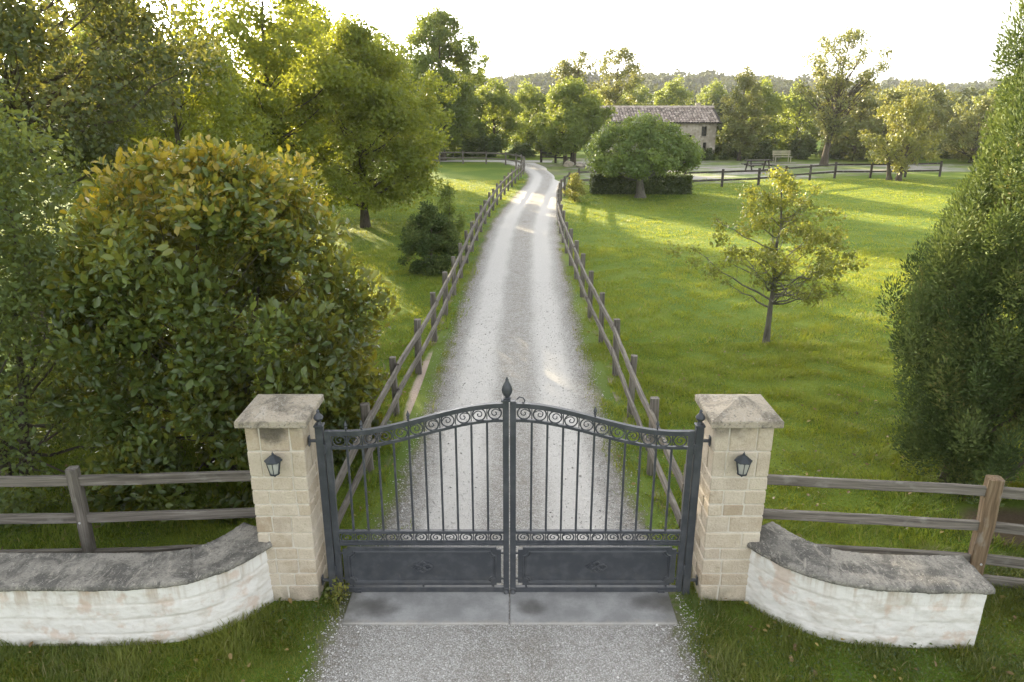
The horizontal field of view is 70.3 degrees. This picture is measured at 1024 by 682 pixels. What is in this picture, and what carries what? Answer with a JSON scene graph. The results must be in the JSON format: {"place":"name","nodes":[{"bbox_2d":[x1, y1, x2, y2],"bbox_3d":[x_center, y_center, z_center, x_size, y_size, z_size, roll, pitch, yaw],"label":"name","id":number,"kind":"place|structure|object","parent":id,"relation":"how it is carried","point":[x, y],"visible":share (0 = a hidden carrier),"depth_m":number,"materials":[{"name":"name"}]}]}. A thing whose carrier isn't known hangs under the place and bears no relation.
{"place":"outdoors","nodes":[
{"label":"outdoors","id":0,"kind":"place"},
{"bbox_2d":[431,160,552,162],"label":"path","id":1,"kind":"structure","parent":0,"point":[538,161],"depth_m":58.04,"materials":[{"name":"grey gravel"}]},
{"bbox_2d":[0,178,991,247],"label":"lawn grass","id":2,"kind":"structure","parent":0,"point":[765,186],"depth_m":32.40,"materials":[{"name":"green plant"}]},
{"bbox_2d":[273,161,745,681],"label":"driveway","id":3,"kind":"structure","parent":0,"point":[520,242],"depth_m":9.56,"materials":[{"name":"grey gravel"}]},
{"bbox_2d":[0,115,1023,681],"bbox_3d":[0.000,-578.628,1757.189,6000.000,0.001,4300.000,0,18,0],"label":"ground","id":4,"kind":"structure","parent":0,"point":[1010,511],"depth_m":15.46,"materials":[{"name":"green plant"}]},
{"bbox_2d":[0,0,152,219],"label":"oak tree","id":5,"kind":"object","parent":4,"relation":"on","point":[49,21],"visible":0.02,"depth_m":27.98,"materials":[{"name":"green plant"}]},
{"bbox_2d":[0,77,181,541],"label":"fine leaved shrub","id":6,"kind":"object","parent":4,"relation":"on","point":[14,250],"visible":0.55,"depth_m":8.48,"materials":[{"name":"green plant"}]},
{"bbox_2d":[44,0,157,67],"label":"oak tree","id":7,"kind":"object","parent":4,"relation":"on","point":[87,12],"depth_m":48.98,"materials":[{"name":"green plant"}]},
{"bbox_2d":[40,4,184,206],"bbox_3d":[-13.612,-7.752,25.366,5.732,8.223,5.510,-7,20,-20],"label":"oak tree","id":8,"kind":"object","parent":4,"relation":"on","point":[80,34],"visible":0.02,"depth_m":24.37,"materials":[{"name":"green plant"}]},
{"bbox_2d":[0,0,231,346],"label":"ash tree","id":9,"kind":"object","parent":4,"relation":"on","point":[25,37],"visible":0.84,"depth_m":13.14,"materials":[{"name":"green plant"}]},
{"bbox_2d":[71,9,171,127],"bbox_3d":[-20.998,-13.158,38.858,6.972,10.002,6.701,6,19,18],"label":"oak tree","id":10,"kind":"object","parent":4,"relation":"on","point":[97,20],"depth_m":36.43,"materials":[{"name":"green plant"}]},
{"bbox_2d":[0,465,255,552],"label":"post and rail fence","id":11,"kind":"object","parent":4,"relation":"on","point":[75,481],"visible":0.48,"depth_m":7.41,"materials":[{"name":"brown wood"}]},
{"bbox_2d":[0,522,273,645],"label":"garden wall","id":12,"kind":"structure","parent":4,"relation":"on","point":[94,599],"depth_m":6.55,"materials":[{"name":"stone"}]},
{"bbox_2d":[58,23,316,265],"bbox_3d":[-8.816,-4.903,19.305,6.013,6.661,6.363,-13,22,-34],"label":"acacia tree","id":13,"kind":"object","parent":4,"relation":"on","point":[176,134],"visible":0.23,"depth_m":18.10,"materials":[{"name":"green plant"}]},
{"bbox_2d":[24,132,400,526],"bbox_3d":[-3.681,-0.322,9.073,4.654,4.433,3.932,0,18,0],"label":"magnolia shrub","id":14,"kind":"object","parent":4,"relation":"on","point":[219,200],"visible":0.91,"depth_m":8.05,"materials":[{"name":"green plant"}]},
{"bbox_2d":[162,0,361,167],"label":"elm tree","id":15,"kind":"object","parent":4,"relation":"on","point":[267,66],"visible":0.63,"depth_m":23.18,"materials":[{"name":"green plant"}]},
{"bbox_2d":[234,394,327,600],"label":"gate pillar","id":16,"kind":"structure","parent":4,"relation":"on","point":[288,513],"depth_m":6.84,"materials":[{"name":"stone"}]},
{"bbox_2d":[264,452,281,476],"bbox_3d":[-2.161,1.117,6.596,0.143,0.255,0.173,7,20,21],"label":"wall lantern","id":17,"kind":"object","parent":16,"relation":"attached to","point":[272,461],"depth_m":6.56,"materials":[{"name":"metal"}]},
{"bbox_2d":[308,409,336,594],"bbox_3d":[-1.808,1.578,6.973,0.167,2.010,0.092,0,18,0],"label":"gate post","id":18,"kind":"object","parent":16,"relation":"attached to","point":[318,427],"visible":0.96,"depth_m":6.91,"materials":[{"name":"metal"}]},
{"bbox_2d":[324,377,511,593],"bbox_3d":[-0.865,1.415,6.905,1.740,2.296,0.107,0,18,0],"label":"gate leaf","id":19,"kind":"object","parent":18,"relation":"attached to","point":[425,565],"visible":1,"depth_m":7.08,"materials":[{"name":"paint"}]},
{"bbox_2d":[233,0,390,188],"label":"oak tree","id":20,"kind":"object","parent":4,"relation":"on","point":[319,6],"visible":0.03,"depth_m":36.59,"materials":[{"name":"green plant"}]},
{"bbox_2d":[324,576,348,607],"bbox_3d":[-1.704,2.475,7.081,0.240,0.359,0.230,0,18,0],"label":"weed plant","id":21,"kind":"object","parent":4,"relation":"on","point":[336,592],"visible":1,"depth_m":7.06,"materials":[{"name":"green plant"}]},
{"bbox_2d":[250,9,461,227],"bbox_3d":[-5.713,-8.078,26.987,7.291,7.848,8.379,15,24,38],"label":"lime tree","id":22,"kind":"object","parent":4,"relation":"on","point":[361,111],"visible":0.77,"depth_m":25.86,"materials":[{"name":"green plant"}]},
{"bbox_2d":[339,27,398,173],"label":"maple tree","id":23,"kind":"object","parent":4,"relation":"on","point":[373,92],"visible":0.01,"depth_m":46.20,"materials":[{"name":"green plant"}]},
{"bbox_2d":[370,26,422,93],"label":"oak tree","id":24,"kind":"object","parent":4,"relation":"on","point":[384,35],"visible":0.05,"depth_m":61.68,"materials":[{"name":"green plant"}]},
{"bbox_2d":[396,199,462,275],"bbox_3d":[-2.327,-2.960,20.633,1.903,2.132,1.846,0,18,0],"label":"juniper shrub","id":25,"kind":"object","parent":4,"relation":"on","point":[428,238],"visible":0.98,"depth_m":20.26,"materials":[{"name":"green plant"}]},
{"bbox_2d":[335,151,524,525],"bbox_3d":[-1.480,-6.711,33.567,12.379,1.081,53.209,-4,19,-11],"label":"post and rail fence","id":26,"kind":"object","parent":4,"relation":"on","point":[368,415],"visible":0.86,"depth_m":13.02,"materials":[{"name":"brown wood"}]},
{"bbox_2d":[397,4,493,160],"bbox_3d":[-5.238,-20.167,57.190,7.958,11.753,7.428,-10,21,-27],"label":"poplar tree","id":27,"kind":"object","parent":4,"relation":"on","point":[436,31],"visible":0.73,"depth_m":55.42,"materials":[{"name":"green plant"}]},
{"bbox_2d":[435,177,466,237],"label":"spindly sapling","id":28,"kind":"object","parent":4,"relation":"on","point":[449,209],"visible":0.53,"depth_m":24.74,"materials":[{"name":"green plant"}]},
{"bbox_2d":[449,141,466,156],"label":"shrub","id":29,"kind":"object","parent":4,"relation":"on","point":[452,155],"visible":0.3,"depth_m":62.34,"materials":[{"name":"green plant"}]},
{"bbox_2d":[446,80,486,148],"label":"field maple tree","id":30,"kind":"object","parent":4,"relation":"on","point":[480,129],"visible":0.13,"depth_m":64.26,"materials":[{"name":"green plant"}]},
{"bbox_2d":[461,137,483,156],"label":"shrub","id":31,"kind":"object","parent":4,"relation":"on","point":[469,147],"visible":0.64,"depth_m":63.01,"materials":[{"name":"green plant"}]},
{"bbox_2d":[474,85,499,134],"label":"golden maple tree","id":32,"kind":"object","parent":4,"relation":"on","point":[489,121],"visible":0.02,"depth_m":86.94,"materials":[{"name":"green plant"}]},
{"bbox_2d":[478,133,503,156],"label":"shrub","id":33,"kind":"object","parent":4,"relation":"on","point":[488,145],"visible":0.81,"depth_m":62.43,"materials":[{"name":"green plant"}]},
{"bbox_2d":[465,75,531,152],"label":"field maple tree","id":34,"kind":"object","parent":4,"relation":"on","point":[501,99],"visible":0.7,"depth_m":65.01,"materials":[{"name":"green plant"}]},
{"bbox_2d":[342,592,677,625],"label":"concrete slab","id":35,"kind":"structure","parent":4,"relation":"on","point":[526,608],"depth_m":7.02,"materials":[{"name":"grey concrete"}]},
{"bbox_2d":[3,245,1018,342],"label":"lawn grass","id":36,"kind":"structure","parent":4,"relation":"on","point":[653,303],"depth_m":18.41,"materials":[{"name":"green plant"}]},
{"bbox_2d":[0,534,1023,681],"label":"verge grass","id":37,"kind":"structure","parent":4,"relation":"on","point":[122,659],"depth_m":6.46,"materials":[{"name":"green plant"}]},
{"bbox_2d":[1,326,1023,681],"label":"fallen leaves","id":38,"kind":"object","parent":4,"relation":"on","point":[675,536],"visible":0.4,"depth_m":8.67,"materials":[{"name":"brown plant"}]},
{"bbox_2d":[507,141,537,157],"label":"shrub","id":39,"kind":"object","parent":4,"relation":"on","point":[525,150],"visible":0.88,"depth_m":61.58,"materials":[{"name":"green plant"}]},
{"bbox_2d":[499,78,548,148],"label":"field maple tree","id":40,"kind":"object","parent":4,"relation":"on","point":[532,101],"visible":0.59,"depth_m":69.80,"materials":[{"name":"green plant"}]},
{"bbox_2d":[533,136,561,156],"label":"shrub","id":41,"kind":"object","parent":4,"relation":"on","point":[539,147],"visible":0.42,"depth_m":62.97,"materials":[{"name":"green plant"}]},
{"bbox_2d":[540,150,571,162],"bbox_3d":[3.444,-14.318,56.557,2.759,1.028,0.210,9,21,26],"label":"post and rail fence","id":42,"kind":"object","parent":4,"relation":"on","point":[555,157],"visible":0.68,"depth_m":56.66,"materials":[{"name":"brown wood"}]},
{"bbox_2d":[96,377,1023,681],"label":"clover leaves","id":43,"kind":"object","parent":4,"relation":"on","point":[780,623],"visible":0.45,"depth_m":6.65,"materials":[{"name":"green plant"}]},
{"bbox_2d":[562,172,586,201],"bbox_3d":[3.033,-7.415,35.063,1.132,1.493,1.213,7,20,19],"label":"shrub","id":44,"kind":"object","parent":4,"relation":"on","point":[573,186],"visible":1,"depth_m":34.93,"materials":[{"name":"yellow plant"}]},
{"bbox_2d":[550,48,600,112],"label":"open tree","id":45,"kind":"object","parent":4,"relation":"on","point":[565,68],"visible":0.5,"depth_m":68.04,"materials":[{"name":"green plant"}]},
{"bbox_2d":[187,83,997,137],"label":"valley woods","id":46,"kind":"object","parent":4,"relation":"on","point":[966,94],"visible":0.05,"depth_m":103.21,"materials":[{"name":"green plant"}]},
{"bbox_2d":[597,85,618,105],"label":"field maple tree","id":47,"kind":"object","parent":4,"relation":"on","point":[604,96],"visible":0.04,"depth_m":86.40,"materials":[{"name":"green plant"}]},
{"bbox_2d":[594,46,644,105],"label":"open tree","id":48,"kind":"object","parent":4,"relation":"on","point":[611,95],"visible":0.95,"depth_m":69.15,"materials":[{"name":"green plant"}]},
{"bbox_2d":[556,168,684,534],"bbox_3d":[2.395,-3.764,24.571,2.412,1.159,35.596,2,18,5],"label":"post and rail fence","id":49,"kind":"object","parent":4,"relation":"on","point":[652,410],"visible":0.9,"depth_m":12.34,"materials":[{"name":"brown wood"}]},
{"bbox_2d":[618,79,655,105],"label":"field maple tree","id":50,"kind":"object","parent":4,"relation":"on","point":[642,93],"visible":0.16,"depth_m":88.17,"materials":[{"name":"green plant"}]},
{"bbox_2d":[589,172,693,194],"bbox_3d":[6.771,-8.286,38.233,5.490,1.245,1.128,0,18,0],"label":"clipped hedge","id":51,"kind":"object","parent":4,"relation":"on","point":[668,184],"visible":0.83,"depth_m":37.88,"materials":[{"name":"green plant"}]},
{"bbox_2d":[581,110,705,197],"bbox_3d":[6.537,-9.232,36.086,6.149,4.312,6.399,0,18,0],"label":"round tree","id":52,"kind":"object","parent":4,"relation":"on","point":[651,138],"visible":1,"depth_m":34.75,"materials":[{"name":"green plant"}]},
{"bbox_2d":[600,103,721,154],"bbox_3d":[12.071,-17.993,62.094,10.059,4.410,5.960,0,18,0],"label":"farmhouse","id":53,"kind":"object","parent":4,"relation":"on","point":[698,121],"visible":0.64,"depth_m":59.97,"materials":[{"name":"stone"}]},
{"bbox_2d":[700,126,707,136],"bbox_3d":[15.775,-17.198,59.724,0.610,0.845,0.360,0,18,0],"label":"window","id":54,"kind":"structure","parent":53,"relation":"in","point":[703,134],"depth_m":59.82,"materials":[{"name":"grey glass"}]},
{"bbox_2d":[653,75,695,105],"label":"field maple tree","id":55,"kind":"object","parent":4,"relation":"on","point":[668,96],"visible":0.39,"depth_m":90.76,"materials":[{"name":"green plant"}]},
{"bbox_2d":[391,67,1004,102],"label":"distant woods","id":56,"kind":"object","parent":4,"relation":"on","point":[653,83],"visible":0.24,"depth_m":370.13,"materials":[{"name":"green plant"}]},
{"bbox_2d":[694,78,738,134],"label":"field maple tree","id":57,"kind":"object","parent":4,"relation":"on","point":[718,91],"visible":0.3,"depth_m":93.11,"materials":[{"name":"green plant"}]},
{"bbox_2d":[714,130,733,155],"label":"shrub","id":58,"kind":"object","parent":4,"relation":"on","point":[719,143],"visible":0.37,"depth_m":62.95,"materials":[{"name":"green plant"}]},
{"bbox_2d":[718,150,730,159],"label":"shrub","id":59,"kind":"object","parent":4,"relation":"on","point":[725,156],"visible":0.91,"depth_m":59.46,"materials":[{"name":"green plant"}]},
{"bbox_2d":[691,394,783,600],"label":"gate pillar","id":60,"kind":"structure","parent":4,"relation":"on","point":[730,510],"depth_m":6.84,"materials":[{"name":"stone"}]},
{"bbox_2d":[681,409,710,594],"bbox_3d":[1.760,1.578,6.973,0.167,2.010,0.092,0,18,0],"label":"gate post","id":61,"kind":"object","parent":60,"relation":"attached to","point":[699,440],"visible":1,"depth_m":6.92,"materials":[{"name":"metal"}]},
{"bbox_2d":[510,396,694,593],"bbox_3d":[0.835,1.508,6.925,1.707,2.108,0.087,0,18,0],"label":"gate leaf","id":62,"kind":"object","parent":61,"relation":"attached to","point":[593,565],"visible":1,"depth_m":7.08,"materials":[{"name":"paint"}]},
{"bbox_2d":[734,451,752,476],"bbox_3d":[2.098,1.117,6.596,0.143,0.255,0.173,13,22,34],"label":"wall lantern","id":63,"kind":"object","parent":60,"relation":"attached to","point":[743,462],"depth_m":6.56,"materials":[{"name":"metal"}]},
{"bbox_2d":[728,136,762,158],"bbox_3d":[19.530,-16.189,60.612,3.333,2.155,2.149,0,18,0],"label":"shrub","id":64,"kind":"object","parent":4,"relation":"on","point":[734,152],"visible":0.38,"depth_m":60.43,"materials":[{"name":"green plant"}]},
{"bbox_2d":[722,74,792,149],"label":"field maple tree","id":65,"kind":"object","parent":4,"relation":"on","point":[772,99],"visible":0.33,"depth_m":61.59,"materials":[{"name":"green plant"}]},
{"bbox_2d":[663,165,869,342],"bbox_3d":[5.039,-1.660,14.386,3.732,3.605,3.056,8,20,23],"label":"young tree","id":66,"kind":"object","parent":4,"relation":"on","point":[816,237],"visible":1,"depth_m":13.84,"materials":[{"name":"green plant"}]},
{"bbox_2d":[754,137,780,158],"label":"shrub","id":67,"kind":"object","parent":4,"relation":"on","point":[765,144],"visible":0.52,"depth_m":60.59,"materials":[{"name":"green plant"}]},
{"bbox_2d":[761,146,783,160],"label":"shrub","id":68,"kind":"object","parent":4,"relation":"on","point":[767,156],"visible":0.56,"depth_m":58.55,"materials":[{"name":"green plant"}]},
{"bbox_2d":[768,79,823,150],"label":"field maple tree","id":69,"kind":"object","parent":4,"relation":"on","point":[793,105],"visible":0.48,"depth_m":64.25,"materials":[{"name":"green plant"}]},
{"bbox_2d":[783,133,817,158],"bbox_3d":[23.980,-16.186,60.555,2.149,2.188,3.333,-13,22,-34],"label":"shrub","id":70,"kind":"object","parent":4,"relation":"on","point":[802,149],"visible":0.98,"depth_m":60.08,"materials":[{"name":"green plant"}]},
{"bbox_2d":[684,161,942,186],"bbox_3d":[18.319,-10.204,44.093,19.173,1.076,1.697,-7,20,-20],"label":"post and rail fence","id":71,"kind":"object","parent":4,"relation":"on","point":[759,170],"visible":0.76,"depth_m":44.30,"materials":[{"name":"brown wood"}]},
{"bbox_2d":[818,139,850,158],"bbox_3d":[26.934,-16.086,60.730,3.333,1.851,2.149,-3,19,-9],"label":"shrub","id":72,"kind":"object","parent":4,"relation":"on","point":[837,155],"visible":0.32,"depth_m":60.53,"materials":[{"name":"green plant"}]},
{"bbox_2d":[817,90,891,160],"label":"hornbeam tree","id":73,"kind":"object","parent":4,"relation":"on","point":[856,150],"visible":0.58,"depth_m":57.13,"materials":[{"name":"green plant"}]},
{"bbox_2d":[744,521,995,647],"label":"garden wall","id":74,"kind":"structure","parent":4,"relation":"on","point":[905,601],"depth_m":6.55,"materials":[{"name":"stone"}]},
{"bbox_2d":[850,87,923,158],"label":"hornbeam tree","id":75,"kind":"object","parent":4,"relation":"on","point":[889,97],"visible":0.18,"depth_m":58.47,"materials":[{"name":"green plant"}]},
{"bbox_2d":[762,474,1023,589],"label":"post and rail fence","id":76,"kind":"object","parent":4,"relation":"on","point":[991,492],"visible":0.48,"depth_m":7.25,"materials":[{"name":"brown wood"}]},
{"bbox_2d":[856,93,947,180],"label":"golden bush tree","id":77,"kind":"object","parent":4,"relation":"on","point":[908,112],"visible":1,"depth_m":43.42,"materials":[{"name":"green plant"}]},
{"bbox_2d":[894,78,914,93],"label":"golden maple tree","id":78,"kind":"object","parent":4,"relation":"on","point":[904,85],"visible":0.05,"depth_m":79.04,"materials":[{"name":"yellow plant"}]},
{"bbox_2d":[887,86,950,145],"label":"hornbeam tree","id":79,"kind":"object","parent":4,"relation":"on","point":[936,122],"visible":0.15,"depth_m":61.82,"materials":[{"name":"green plant"}]},
{"bbox_2d":[916,139,939,158],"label":"shrub","id":80,"kind":"object","parent":4,"relation":"on","point":[932,148],"visible":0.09,"depth_m":60.21,"materials":[{"name":"green plant"}]},
{"bbox_2d":[917,82,967,147],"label":"hornbeam tree","id":81,"kind":"object","parent":4,"relation":"on","point":[942,97],"visible":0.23,"depth_m":67.31,"materials":[{"name":"green plant"}]},
{"bbox_2d":[936,138,959,158],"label":"shrub","id":82,"kind":"object","parent":4,"relation":"on","point":[944,155],"visible":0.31,"depth_m":60.73,"materials":[{"name":"green plant"}]},
{"bbox_2d":[875,0,1023,513],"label":"cypress tree","id":83,"kind":"object","parent":4,"relation":"on","point":[1013,92],"visible":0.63,"depth_m":8.12,"materials":[{"name":"green plant"}]},
{"bbox_2d":[886,115,1023,498],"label":"cypress tree","id":84,"kind":"object","parent":4,"relation":"on","point":[917,435],"visible":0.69,"depth_m":8.51,"materials":[{"name":"green plant"}]},
{"bbox_2d":[939,94,1004,162],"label":"hornbeam tree","id":85,"kind":"object","parent":4,"relation":"on","point":[969,139],"visible":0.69,"depth_m":55.75,"materials":[{"name":"green plant"}]},
{"bbox_2d":[967,75,1011,138],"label":"field maple tree","id":86,"kind":"object","parent":4,"relation":"on","point":[993,92],"visible":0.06,"depth_m":60.84,"materials":[{"name":"green plant"}]},
{"bbox_2d":[4,0,1023,85],"label":"sky","id":87,"kind":"structure","parent":0,"point":[937,41],"materials":[{"name":"white"}]},
{"bbox_2d":[536,158,983,184],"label":"gravel yard","id":88,"kind":"structure","parent":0,"point":[558,170],"depth_m":51.42,"materials":[{"name":"grey gravel"}]},
{"bbox_2d":[563,160,573,166],"bbox_3d":[4.202,-13.011,53.562,0.822,0.598,0.604,5,19,16],"label":"boulder","id":89,"kind":"object","parent":88,"relation":"on","point":[567,163],"visible":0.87,"depth_m":53.30,"materials":[{"name":"stone"}]},
{"bbox_2d":[531,76,617,164],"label":"willow tree","id":90,"kind":"object","parent":88,"relation":"on","point":[572,122],"visible":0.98,"depth_m":52.52,"materials":[{"name":"green plant"}]},
{"bbox_2d":[576,163,584,166],"bbox_3d":[4.999,-12.828,53.165,0.698,0.417,0.518,0,18,0],"label":"boulder","id":91,"kind":"object","parent":88,"relation":"on","point":[580,165],"visible":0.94,"depth_m":53.01,"materials":[{"name":"stone"}]},
{"bbox_2d":[701,147,716,159],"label":"shrub","id":92,"kind":"object","parent":88,"relation":"on","point":[709,154],"visible":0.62,"depth_m":59.25,"materials":[{"name":"green plant"}]},
{"bbox_2d":[719,64,772,160],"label":"alder tree","id":93,"kind":"object","parent":88,"relation":"on","point":[740,128],"visible":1,"depth_m":57.26,"materials":[{"name":"green plant"}]},
{"bbox_2d":[741,159,774,171],"bbox_3d":[17.000,-12.129,50.238,1.800,0.772,1.505,-3,19,-8],"label":"picnic table","id":94,"kind":"object","parent":88,"relation":"on","point":[764,164],"visible":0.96,"depth_m":50.01,"materials":[{"name":"brown wood"}]},
{"bbox_2d":[772,150,791,162],"bbox_3d":[21.197,-14.457,56.983,1.500,0.920,0.480,-2,18,-5],"label":"garden bench","id":95,"kind":"object","parent":88,"relation":"on","point":[774,152],"visible":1,"depth_m":57.05,"materials":[{"name":"paint"}]},
{"bbox_2d":[791,26,896,164],"bbox_3d":[23.577,-17.501,52.368,6.432,9.772,6.009,16,24,40],"label":"walnut tree","id":96,"kind":"object","parent":88,"relation":"on","point":[839,102],"visible":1,"depth_m":51.90,"materials":[{"name":"green plant"}]}
]}

